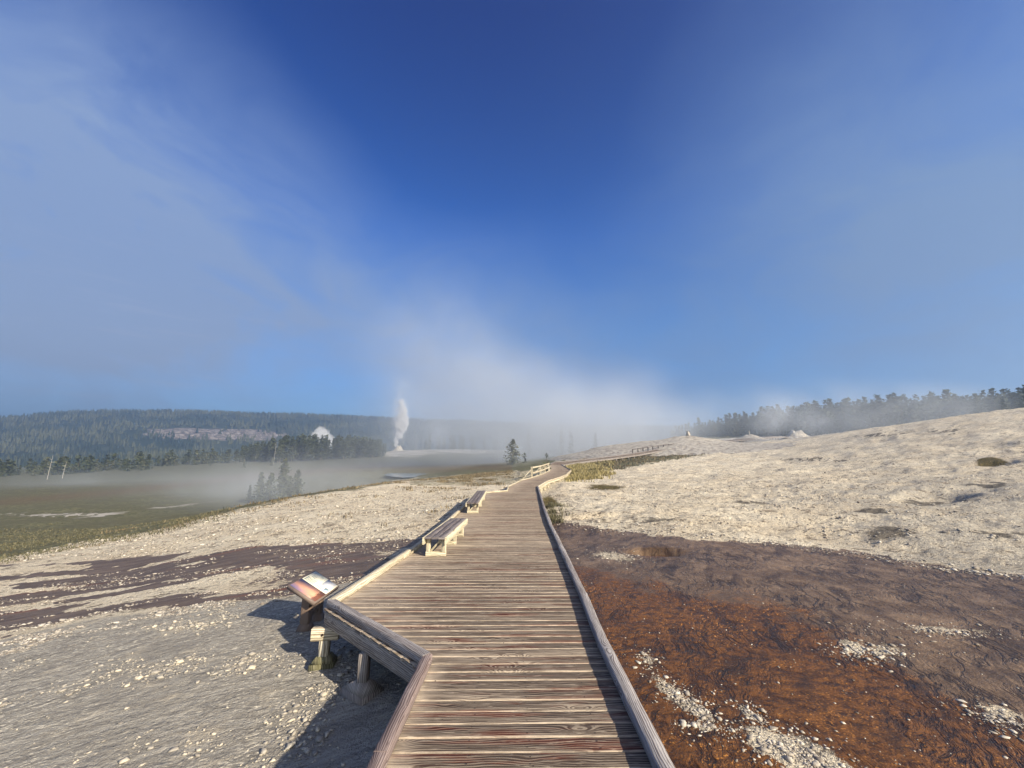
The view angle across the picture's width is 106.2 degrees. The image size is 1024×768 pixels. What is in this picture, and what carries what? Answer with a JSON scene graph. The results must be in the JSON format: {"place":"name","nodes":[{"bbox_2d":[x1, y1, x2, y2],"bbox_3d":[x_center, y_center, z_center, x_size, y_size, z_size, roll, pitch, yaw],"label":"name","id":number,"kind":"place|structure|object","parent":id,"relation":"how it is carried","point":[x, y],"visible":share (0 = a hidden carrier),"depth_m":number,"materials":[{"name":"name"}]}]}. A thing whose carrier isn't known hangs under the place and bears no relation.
{"place":"outdoors","nodes":[
{"label":"outdoors","id":0,"kind":"place"},
{"bbox_2d":[0,507,236,563],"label":"grass","id":1,"kind":"structure","parent":0,"point":[25,544],"depth_m":22.42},
{"bbox_2d":[0,580,399,767],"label":"gravel","id":2,"kind":"structure","parent":0,"point":[293,743],"depth_m":4.67,"materials":[{"name":"gravel"}]},
{"bbox_2d":[0,533,425,654],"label":"gravel","id":3,"kind":"structure","parent":0,"point":[45,638],"depth_m":7.84,"materials":[{"name":"gravel"}]},
{"bbox_2d":[0,486,487,562],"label":"gravel","id":4,"kind":"structure","parent":0,"point":[240,530],"depth_m":16.99,"materials":[{"name":"gravel"}]},
{"bbox_2d":[0,413,684,465],"bbox_3d":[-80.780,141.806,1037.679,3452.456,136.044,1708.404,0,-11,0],"label":"hills","id":5,"kind":"structure","parent":0,"point":[182,432],"depth_m":835.03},
{"bbox_2d":[0,408,751,466],"bbox_3d":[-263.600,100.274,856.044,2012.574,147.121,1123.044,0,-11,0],"label":"ridge forest","id":6,"kind":"object","parent":5,"relation":"on","point":[22,435],"visible":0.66,"depth_m":837.06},
{"bbox_2d":[384,473,425,477],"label":"water","id":7,"kind":"structure","parent":0,"point":[404,475],"depth_m":119.00,"materials":[{"name":"blue liquid"}]},
{"bbox_2d":[0,408,1023,767],"bbox_3d":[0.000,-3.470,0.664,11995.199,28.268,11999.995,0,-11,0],"label":"ground","id":8,"kind":"structure","parent":0,"point":[788,608],"depth_m":7.23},
{"bbox_2d":[1,459,16,475],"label":"conifer","id":9,"kind":"object","parent":8,"relation":"on","point":[7,463],"visible":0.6,"depth_m":178.58,"materials":[{"name":"green wood"}]},
{"bbox_2d":[24,458,32,472],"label":"conifer","id":10,"kind":"object","parent":8,"relation":"on","point":[28,466],"visible":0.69,"depth_m":210.37,"materials":[{"name":"green wood"}]},
{"bbox_2d":[37,461,49,474],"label":"conifer","id":11,"kind":"object","parent":8,"relation":"on","point":[42,463],"visible":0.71,"depth_m":186.16,"materials":[{"name":"plant"}]},
{"bbox_2d":[38,456,52,473],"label":"conifer","id":12,"kind":"object","parent":8,"relation":"on","point":[47,460],"visible":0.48,"depth_m":201.56,"materials":[{"name":"green plant"}]},
{"bbox_2d":[50,457,65,474],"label":"conifer","id":13,"kind":"object","parent":8,"relation":"on","point":[60,462],"visible":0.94,"depth_m":185.03,"materials":[{"name":"plant"}]},
{"bbox_2d":[45,456,70,474],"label":"conifer","id":14,"kind":"object","parent":8,"relation":"on","point":[64,457],"visible":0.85,"depth_m":186.33,"materials":[{"name":"green plant"}]},
{"bbox_2d":[71,455,85,472],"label":"conifer","id":15,"kind":"object","parent":8,"relation":"on","point":[78,457],"visible":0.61,"depth_m":206.53,"materials":[{"name":"green wood"}]},
{"bbox_2d":[81,456,95,472],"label":"conifer","id":16,"kind":"object","parent":8,"relation":"on","point":[87,464],"visible":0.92,"depth_m":202.47,"materials":[{"name":"plant"}]},
{"bbox_2d":[100,454,113,470],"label":"conifer","id":17,"kind":"object","parent":8,"relation":"on","point":[106,460],"visible":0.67,"depth_m":224.15,"materials":[{"name":"plant"}]},
{"bbox_2d":[110,453,121,469],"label":"conifer","id":18,"kind":"object","parent":8,"relation":"on","point":[113,458],"visible":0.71,"depth_m":236.40,"materials":[{"name":"green wood"}]},
{"bbox_2d":[121,460,133,470],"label":"conifer","id":19,"kind":"object","parent":8,"relation":"on","point":[127,465],"visible":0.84,"depth_m":209.53,"materials":[{"name":"green wood"}]},
{"bbox_2d":[130,452,142,468],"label":"conifer","id":20,"kind":"object","parent":8,"relation":"on","point":[138,460],"visible":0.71,"depth_m":229.74,"materials":[{"name":"plant"}]},
{"bbox_2d":[139,457,153,469],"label":"conifer","id":21,"kind":"object","parent":8,"relation":"on","point":[150,463],"visible":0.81,"depth_m":220.05,"materials":[{"name":"plant"}]},
{"bbox_2d":[188,450,202,464],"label":"conifer","id":22,"kind":"object","parent":8,"relation":"on","point":[197,455],"visible":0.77,"depth_m":268.88,"materials":[{"name":"green plant"}]},
{"bbox_2d":[207,448,214,463],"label":"conifer","id":23,"kind":"object","parent":8,"relation":"on","point":[211,454],"visible":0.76,"depth_m":278.34,"materials":[{"name":"plant"}]},
{"bbox_2d":[245,485,253,500],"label":"conifer","id":24,"kind":"object","parent":8,"relation":"on","point":[248,497],"visible":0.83,"depth_m":67.45,"materials":[{"name":"green wood"}]},
{"bbox_2d":[252,443,258,461],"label":"pine tree","id":25,"kind":"object","parent":8,"relation":"on","point":[255,457],"visible":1,"depth_m":272.26,"materials":[{"name":"green plant"}]},
{"bbox_2d":[0,470,514,553],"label":"grass","id":26,"kind":"structure","parent":8,"relation":"on","point":[473,475],"depth_m":32.69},
{"bbox_2d":[250,472,267,501],"bbox_3d":[-40.435,16.767,61.864,2.749,5.488,2.756,-5,-12,25],"label":"conifer","id":27,"kind":"object","parent":8,"relation":"on","point":[258,491],"visible":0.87,"depth_m":61.77,"materials":[{"name":"green wood"}]},
{"bbox_2d":[254,472,282,500],"bbox_3d":[-39.734,17.103,62.932,4.192,5.200,3.670,10,-15,-41],"label":"conifer","id":28,"kind":"object","parent":8,"relation":"on","point":[268,483],"visible":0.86,"depth_m":62.76,"materials":[{"name":"green wood"}]},
{"bbox_2d":[266,438,276,461],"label":"pine tree","id":29,"kind":"object","parent":8,"relation":"on","point":[271,455],"visible":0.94,"depth_m":249.72,"materials":[{"name":"green plant"}]},
{"bbox_2d":[274,439,281,462],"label":"pine tree","id":30,"kind":"object","parent":8,"relation":"on","point":[278,452],"visible":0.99,"depth_m":240.45,"materials":[{"name":"green plant"}]},
{"bbox_2d":[269,458,293,499],"bbox_3d":[-38.212,16.035,64.146,3.533,7.457,4.087,-2,-11,10],"label":"conifer","id":31,"kind":"object","parent":8,"relation":"on","point":[282,479],"visible":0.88,"depth_m":64.00,"materials":[{"name":"green wood"}]},
{"bbox_2d":[277,440,285,461],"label":"pine tree","id":32,"kind":"object","parent":8,"relation":"on","point":[282,454],"visible":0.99,"depth_m":241.47,"materials":[{"name":"green plant"}]},
{"bbox_2d":[282,436,289,461],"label":"pine tree","id":33,"kind":"object","parent":8,"relation":"on","point":[285,440],"visible":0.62,"depth_m":247.39,"materials":[{"name":"green plant"}]},
{"bbox_2d":[277,476,295,497],"bbox_3d":[-37.625,17.640,64.816,3.863,4.316,4.095,3,-11,-17],"label":"conifer","id":34,"kind":"object","parent":8,"relation":"on","point":[289,483],"visible":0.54,"depth_m":64.71,"materials":[{"name":"plant"}]},
{"bbox_2d":[285,439,297,461],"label":"pine tree","id":35,"kind":"object","parent":8,"relation":"on","point":[291,446],"visible":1,"depth_m":242.74,"materials":[{"name":"green plant"}]},
{"bbox_2d":[292,436,302,460],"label":"pine tree","id":36,"kind":"object","parent":8,"relation":"on","point":[298,447],"visible":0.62,"depth_m":253.06,"materials":[{"name":"green plant"}]},
{"bbox_2d":[291,469,304,494],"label":"conifer","id":37,"kind":"object","parent":8,"relation":"on","point":[296,476],"visible":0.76,"depth_m":65.87,"materials":[{"name":"plant"}]},
{"bbox_2d":[298,434,305,460],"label":"pine tree","id":38,"kind":"object","parent":8,"relation":"on","point":[301,449],"visible":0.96,"depth_m":248.75,"materials":[{"name":"green plant"}]},
{"bbox_2d":[303,435,311,460],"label":"pine tree","id":39,"kind":"object","parent":8,"relation":"on","point":[308,447],"visible":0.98,"depth_m":240.28,"materials":[{"name":"green plant"}]},
{"bbox_2d":[286,571,338,631],"bbox_3d":[-3.271,3.610,6.312,0.510,0.808,0.792,0,-11,0],"label":"information panel","id":40,"kind":"object","parent":8,"relation":"on","point":[313,589],"visible":0.91,"depth_m":6.20,"materials":[{"name":"metal"}]},
{"bbox_2d":[309,435,316,460],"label":"pine tree","id":41,"kind":"object","parent":8,"relation":"on","point":[312,447],"visible":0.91,"depth_m":242.78,"materials":[{"name":"green plant"}]},
{"bbox_2d":[316,435,326,459],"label":"pine tree","id":42,"kind":"object","parent":8,"relation":"on","point":[321,443],"visible":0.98,"depth_m":247.18,"materials":[{"name":"green plant"}]},
{"bbox_2d":[328,438,336,458],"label":"pine tree","id":43,"kind":"object","parent":8,"relation":"on","point":[333,448],"visible":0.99,"depth_m":252.11,"materials":[{"name":"green plant"}]},
{"bbox_2d":[336,435,344,458],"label":"pine tree","id":44,"kind":"object","parent":8,"relation":"on","point":[340,444],"visible":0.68,"depth_m":252.63,"materials":[{"name":"green plant"}]},
{"bbox_2d":[339,439,348,458],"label":"pine tree","id":45,"kind":"object","parent":8,"relation":"on","point":[343,454],"visible":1,"depth_m":243.48,"materials":[{"name":"green plant"}]},
{"bbox_2d":[346,436,354,458],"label":"pine tree","id":46,"kind":"object","parent":8,"relation":"on","point":[351,447],"visible":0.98,"depth_m":244.91,"materials":[{"name":"green plant"}]},
{"bbox_2d":[360,439,368,457],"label":"pine tree","id":47,"kind":"object","parent":8,"relation":"on","point":[364,454],"visible":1,"depth_m":246.17,"materials":[{"name":"green plant"}]},
{"bbox_2d":[503,439,522,464],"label":"lone tree","id":48,"kind":"object","parent":8,"relation":"on","point":[512,460],"visible":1,"depth_m":119.71,"materials":[{"name":"green plant"}]},
{"bbox_2d":[524,433,531,457],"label":"conifer","id":49,"kind":"object","parent":8,"relation":"on","point":[527,450],"visible":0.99,"depth_m":211.98,"materials":[{"name":"grey wood"}]},
{"bbox_2d":[308,436,788,767],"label":"boardwalk","id":50,"kind":"structure","parent":8,"relation":"on","point":[485,638],"depth_m":4.16,"materials":[{"name":"brown wood"}]},
{"bbox_2d":[422,518,467,556],"bbox_3d":[-1.519,3.584,9.110,0.504,0.399,2.550,-1,-11,3],"label":"bench","id":51,"kind":"object","parent":50,"relation":"on","point":[446,532],"visible":1,"depth_m":8.52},
{"bbox_2d":[466,490,486,512],"bbox_3d":[-1.483,5.023,16.600,0.504,0.399,5.300,0,-11,-1],"label":"bench","id":52,"kind":"object","parent":50,"relation":"on","point":[476,498],"visible":1,"depth_m":15.08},
{"bbox_2d":[523,463,549,478],"bbox_3d":[3.123,10.461,46.666,1.143,1.537,17.125,-2,-11,11],"label":"railing","id":53,"kind":"object","parent":50,"relation":"attached to","point":[540,469],"visible":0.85,"depth_m":45.52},
{"bbox_2d":[545,501,574,523],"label":"grass","id":54,"kind":"structure","parent":8,"relation":"on","point":[553,517],"depth_m":16.00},
{"bbox_2d":[558,431,565,454],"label":"conifer","id":55,"kind":"object","parent":8,"relation":"on","point":[562,451],"visible":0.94,"depth_m":202.27,"materials":[{"name":"plant"}]},
{"bbox_2d":[567,432,574,453],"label":"conifer","id":56,"kind":"object","parent":8,"relation":"on","point":[570,449],"visible":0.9,"depth_m":193.32,"materials":[{"name":"plant"}]},
{"bbox_2d":[564,460,615,481],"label":"grass","id":57,"kind":"structure","parent":8,"relation":"on","point":[584,474],"depth_m":53.23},
{"bbox_2d":[565,452,707,472],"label":"grass","id":58,"kind":"structure","parent":8,"relation":"on","point":[645,459],"depth_m":78.83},
{"bbox_2d":[547,436,794,460],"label":"geyser cone","id":59,"kind":"object","parent":8,"relation":"on","point":[687,445],"visible":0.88,"depth_m":104.58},
{"bbox_2d":[695,417,704,436],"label":"forest pine","id":60,"kind":"object","parent":8,"relation":"on","point":[699,430],"visible":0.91,"depth_m":237.44,"materials":[{"name":"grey plant"}]},
{"bbox_2d":[721,414,733,436],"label":"forest pine","id":61,"kind":"object","parent":8,"relation":"on","point":[727,423],"visible":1,"depth_m":224.14,"materials":[{"name":"green plant"}]},
{"bbox_2d":[726,413,735,436],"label":"forest pine","id":62,"kind":"object","parent":8,"relation":"on","point":[731,423],"visible":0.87,"depth_m":224.84,"materials":[{"name":"green plant"}]},
{"bbox_2d":[732,413,740,436],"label":"forest pine","id":63,"kind":"object","parent":8,"relation":"on","point":[735,422],"visible":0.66,"depth_m":225.36,"materials":[{"name":"green plant"}]},
{"bbox_2d":[735,414,745,436],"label":"forest pine","id":64,"kind":"object","parent":8,"relation":"on","point":[741,429],"visible":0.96,"depth_m":214.75,"materials":[{"name":"green plant"}]},
{"bbox_2d":[743,413,752,434],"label":"forest pine","id":65,"kind":"object","parent":8,"relation":"on","point":[747,425],"visible":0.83,"depth_m":213.32,"materials":[{"name":"green plant"}]},
{"bbox_2d":[733,434,768,442],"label":"geyser cone","id":66,"kind":"object","parent":8,"relation":"on","point":[758,439],"visible":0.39,"depth_m":144.52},
{"bbox_2d":[753,412,768,435],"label":"forest pine","id":67,"kind":"object","parent":8,"relation":"on","point":[761,429],"visible":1,"depth_m":208.22,"materials":[{"name":"green plant"}]},
{"bbox_2d":[756,406,771,435],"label":"forest pine","id":68,"kind":"object","parent":8,"relation":"on","point":[763,415],"visible":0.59,"depth_m":210.94,"materials":[{"name":"green plant"}]},
{"bbox_2d":[768,406,775,434],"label":"forest pine","id":69,"kind":"object","parent":8,"relation":"on","point":[770,416],"visible":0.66,"depth_m":208.55,"materials":[{"name":"green plant"}]},
{"bbox_2d":[772,409,783,435],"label":"forest pine","id":70,"kind":"object","parent":8,"relation":"on","point":[775,420],"visible":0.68,"depth_m":202.45,"materials":[{"name":"green plant"}]},
{"bbox_2d":[773,407,788,435],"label":"forest pine","id":71,"kind":"object","parent":8,"relation":"on","point":[782,428],"visible":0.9,"depth_m":197.18,"materials":[{"name":"green plant"}]},
{"bbox_2d":[542,450,1023,571],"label":"gravel","id":72,"kind":"structure","parent":8,"relation":"on","point":[992,536],"depth_m":16.36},
{"bbox_2d":[556,521,1023,767],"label":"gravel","id":73,"kind":"structure","parent":8,"relation":"on","point":[818,761],"depth_m":3.62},
{"bbox_2d":[784,406,795,432],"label":"forest pine","id":74,"kind":"object","parent":8,"relation":"on","point":[789,420],"visible":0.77,"depth_m":192.50,"materials":[{"name":"green plant"}]},
{"bbox_2d":[776,430,809,439],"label":"geyser cone","id":75,"kind":"object","parent":8,"relation":"on","point":[796,434],"visible":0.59,"depth_m":164.90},
{"bbox_2d":[793,405,811,433],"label":"forest pine","id":76,"kind":"object","parent":8,"relation":"on","point":[798,422],"visible":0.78,"depth_m":188.18,"materials":[{"name":"green plant"}]},
{"bbox_2d":[803,403,823,435],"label":"forest pine","id":77,"kind":"object","parent":8,"relation":"on","point":[809,416],"visible":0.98,"depth_m":182.86,"materials":[{"name":"green plant"}]},
{"bbox_2d":[811,400,825,433],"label":"forest pine","id":78,"kind":"object","parent":8,"relation":"on","point":[814,402],"visible":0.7,"depth_m":191.95,"materials":[{"name":"green plant"}]},
{"bbox_2d":[816,399,839,433],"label":"forest pine","id":79,"kind":"object","parent":8,"relation":"on","point":[831,411],"visible":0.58,"depth_m":188.30,"materials":[{"name":"green plant"}]},
{"bbox_2d":[821,405,835,433],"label":"forest pine","id":80,"kind":"object","parent":8,"relation":"on","point":[826,421],"visible":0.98,"depth_m":185.31,"materials":[{"name":"green plant"}]},
{"bbox_2d":[839,402,849,431],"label":"forest pine","id":81,"kind":"object","parent":8,"relation":"on","point":[843,412],"visible":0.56,"depth_m":185.83,"materials":[{"name":"green plant"}]},
{"bbox_2d":[669,394,1020,437],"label":"hill forest","id":82,"kind":"object","parent":8,"relation":"on","point":[806,417],"visible":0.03,"depth_m":229.26,"materials":[{"name":"green wood"}]},
{"bbox_2d":[840,396,859,430],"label":"forest pine","id":83,"kind":"object","parent":8,"relation":"on","point":[851,420],"visible":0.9,"depth_m":173.85,"materials":[{"name":"green plant"}]},
{"bbox_2d":[855,399,870,429],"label":"forest pine","id":84,"kind":"object","parent":8,"relation":"on","point":[858,403],"visible":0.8,"depth_m":170.21,"materials":[{"name":"green plant"}]},
{"bbox_2d":[857,403,873,428],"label":"forest pine","id":85,"kind":"object","parent":8,"relation":"on","point":[866,416],"visible":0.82,"depth_m":167.89,"materials":[{"name":"green plant"}]},
{"bbox_2d":[862,396,872,427],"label":"forest pine","id":86,"kind":"object","parent":8,"relation":"on","point":[864,400],"visible":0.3,"depth_m":181.80,"materials":[{"name":"green plant"}]},
{"bbox_2d":[867,399,878,427],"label":"forest pine","id":87,"kind":"object","parent":8,"relation":"on","point":[870,404],"visible":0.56,"depth_m":177.50,"materials":[{"name":"green plant"}]},
{"bbox_2d":[871,394,891,426],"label":"forest pine","id":88,"kind":"object","parent":8,"relation":"on","point":[877,397],"visible":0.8,"depth_m":173.12,"materials":[{"name":"green plant"}]},
{"bbox_2d":[881,395,902,424],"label":"forest pine","id":89,"kind":"object","parent":8,"relation":"on","point":[888,401],"visible":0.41,"depth_m":163.38,"materials":[{"name":"green plant"}]},
{"bbox_2d":[889,392,908,425],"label":"forest pine","id":90,"kind":"object","parent":8,"relation":"on","point":[895,417],"visible":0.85,"depth_m":157.58,"materials":[{"name":"green plant"}]},
{"bbox_2d":[895,396,908,423],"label":"forest pine","id":91,"kind":"object","parent":8,"relation":"on","point":[900,405],"visible":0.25,"depth_m":168.12,"materials":[{"name":"green plant"}]},
{"bbox_2d":[900,394,914,423],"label":"forest pine","id":92,"kind":"object","parent":8,"relation":"on","point":[906,414],"visible":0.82,"depth_m":155.39,"materials":[{"name":"green plant"}]},
{"bbox_2d":[908,398,921,421],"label":"forest pine","id":93,"kind":"object","parent":8,"relation":"on","point":[912,406],"visible":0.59,"depth_m":156.20,"materials":[{"name":"green plant"}]},
{"bbox_2d":[912,394,926,420],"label":"forest pine","id":94,"kind":"object","parent":8,"relation":"on","point":[918,405],"visible":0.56,"depth_m":162.97,"materials":[{"name":"green plant"}]},
{"bbox_2d":[921,396,931,418],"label":"forest pine","id":95,"kind":"object","parent":8,"relation":"on","point":[924,399],"visible":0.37,"depth_m":166.57,"materials":[{"name":"green plant"}]},
{"bbox_2d":[925,393,945,419],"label":"forest pine","id":96,"kind":"object","parent":8,"relation":"on","point":[934,410],"visible":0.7,"depth_m":144.38,"materials":[{"name":"green plant"}]},
{"bbox_2d":[928,395,948,417],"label":"forest pine","id":97,"kind":"object","parent":8,"relation":"on","point":[940,405],"visible":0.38,"depth_m":146.59,"materials":[{"name":"green plant"}]},
{"bbox_2d":[939,389,959,417],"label":"forest pine","id":98,"kind":"object","parent":8,"relation":"on","point":[948,404],"visible":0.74,"depth_m":144.01,"materials":[{"name":"green plant"}]},
{"bbox_2d":[951,393,962,415],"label":"forest pine","id":99,"kind":"object","parent":8,"relation":"on","point":[954,396],"visible":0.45,"depth_m":146.36,"materials":[{"name":"green plant"}]},
{"bbox_2d":[958,396,971,414],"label":"forest pine","id":100,"kind":"object","parent":8,"relation":"on","point":[965,408],"visible":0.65,"depth_m":140.95,"materials":[{"name":"green plant"}]},
{"bbox_2d":[958,395,972,414],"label":"forest pine","id":101,"kind":"object","parent":8,"relation":"on","point":[967,397],"visible":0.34,"depth_m":141.59,"materials":[{"name":"green plant"}]},
{"bbox_2d":[971,393,983,413],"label":"forest pine","id":102,"kind":"object","parent":8,"relation":"on","point":[976,401],"visible":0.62,"depth_m":131.93,"materials":[{"name":"green plant"}]},
{"bbox_2d":[977,390,992,410],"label":"forest pine","id":103,"kind":"object","parent":8,"relation":"on","point":[985,404],"visible":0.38,"depth_m":138.56,"materials":[{"name":"green plant"}]},
{"bbox_2d":[987,388,1000,410],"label":"forest pine","id":104,"kind":"object","parent":8,"relation":"on","point":[993,401],"visible":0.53,"depth_m":134.73,"materials":[{"name":"green plant"}]},
{"bbox_2d":[999,389,1013,408],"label":"forest pine","id":105,"kind":"object","parent":8,"relation":"on","point":[1005,398],"visible":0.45,"depth_m":131.51,"materials":[{"name":"green plant"}]},
{"bbox_2d":[1009,392,1016,408],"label":"forest pine","id":106,"kind":"object","parent":8,"relation":"on","point":[1013,401],"visible":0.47,"depth_m":137.42,"materials":[{"name":"green plant"}]},
{"bbox_2d":[1016,387,1023,407],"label":"forest pine","id":107,"kind":"object","parent":8,"relation":"on","point":[1020,395],"visible":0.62,"depth_m":134.38,"materials":[{"name":"green plant"}]},
{"bbox_2d":[0,0,1023,427],"label":"sky","id":108,"kind":"structure","parent":0,"point":[587,212],"materials":[{"name":"blue"}]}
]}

